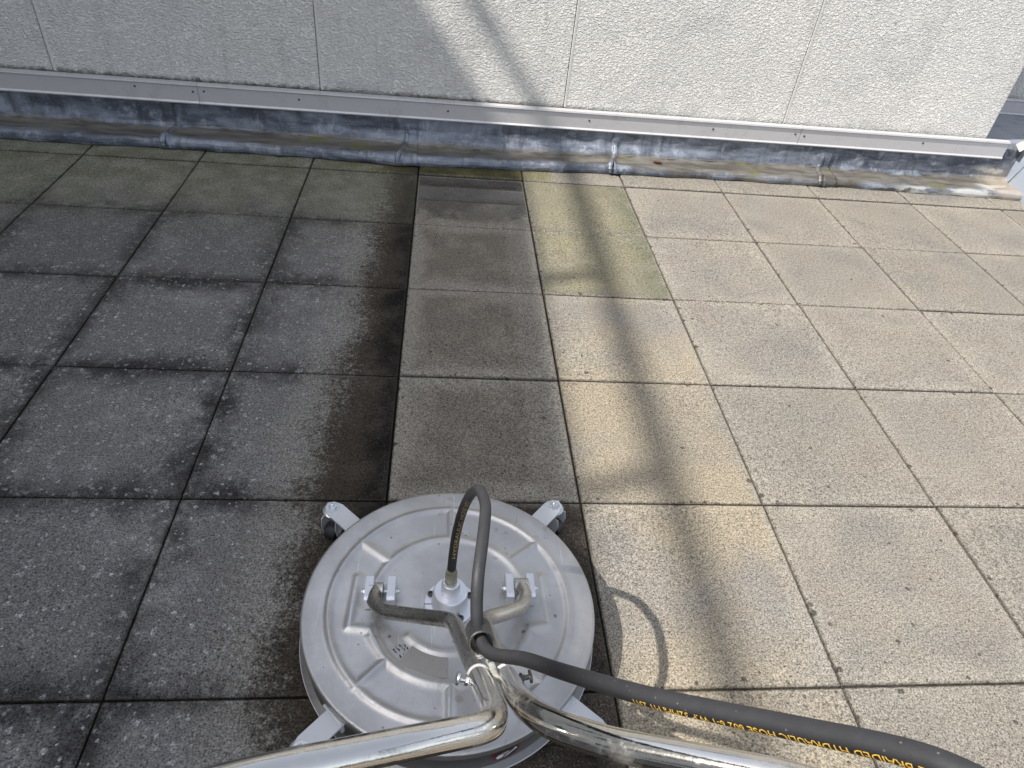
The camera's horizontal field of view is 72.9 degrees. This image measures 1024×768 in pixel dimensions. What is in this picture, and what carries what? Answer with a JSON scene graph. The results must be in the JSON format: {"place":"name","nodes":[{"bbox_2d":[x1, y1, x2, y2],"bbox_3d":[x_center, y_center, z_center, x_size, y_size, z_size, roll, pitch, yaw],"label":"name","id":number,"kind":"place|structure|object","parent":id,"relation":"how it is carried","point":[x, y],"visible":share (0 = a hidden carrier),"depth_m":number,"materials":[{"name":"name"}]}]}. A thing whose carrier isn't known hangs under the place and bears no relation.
{"place":"outdoors","nodes":[
{"label":"outdoors","id":0,"kind":"place"},
{"bbox_2d":[101,166,842,767],"bbox_3d":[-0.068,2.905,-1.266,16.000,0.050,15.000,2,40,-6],"label":"roof deck","id":1,"kind":"structure","parent":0,"point":[401,354],"depth_m":2.19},
{"bbox_2d":[0,0,1023,158],"bbox_3d":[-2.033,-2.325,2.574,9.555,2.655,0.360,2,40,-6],"label":"rendered wall","id":2,"kind":"structure","parent":1,"relation":"on","point":[935,77],"depth_m":3.27,"materials":[{"name":"concrete"}]},
{"bbox_2d":[0,91,1021,200],"bbox_3d":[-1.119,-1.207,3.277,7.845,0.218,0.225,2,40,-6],"label":"lead flashing","id":3,"kind":"object","parent":2,"relation":"attached to","point":[37,117],"visible":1,"depth_m":3.43,"materials":[{"name":"grey metal"}]},
{"bbox_2d":[986,68,1023,149],"bbox_3d":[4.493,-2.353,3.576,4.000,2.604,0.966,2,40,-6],"label":"recessed wall","id":4,"kind":"structure","parent":1,"relation":"on","point":[1008,124],"depth_m":4.22,"materials":[{"name":"metal"}]},
{"bbox_2d":[1006,151,1023,203],"bbox_3d":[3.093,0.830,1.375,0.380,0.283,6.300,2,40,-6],"label":"lead kerb","id":5,"kind":"structure","parent":1,"relation":"on","point":[1015,177],"depth_m":3.71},
{"bbox_2d":[1016,141,1023,151],"bbox_3d":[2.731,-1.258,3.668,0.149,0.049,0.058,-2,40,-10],"label":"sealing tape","id":6,"kind":"object","parent":5,"relation":"attached to","point":[1020,146],"visible":1,"depth_m":3.66,"materials":[{"name":"white"}]},
{"bbox_2d":[0,138,1023,767],"bbox_3d":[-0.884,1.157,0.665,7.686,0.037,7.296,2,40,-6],"label":"pavement","id":7,"kind":"structure","parent":0,"point":[260,296],"depth_m":2.01,"materials":[{"name":"concrete"}]},
{"bbox_2d":[203,493,816,767],"bbox_3d":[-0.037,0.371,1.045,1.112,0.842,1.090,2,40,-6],"label":"surface cleaner","id":8,"kind":"object","parent":7,"relation":"on","point":[398,670],"visible":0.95,"depth_m":1.31,"materials":[{"name":"metal"}]},
{"bbox_2d":[445,484,984,767],"bbox_3d":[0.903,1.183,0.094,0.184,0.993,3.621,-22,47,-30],"label":"hydraulic hose","id":9,"kind":"object","parent":8,"relation":"attached to","point":[901,751],"visible":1,"depth_m":0.56,"materials":[{"name":"black rubber"}]},
{"bbox_2d":[7,158,1023,767],"bbox_3d":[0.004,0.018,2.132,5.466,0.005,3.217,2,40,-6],"label":"grit","id":10,"kind":"object","parent":7,"relation":"on","point":[775,508],"visible":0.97,"depth_m":2.10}
]}

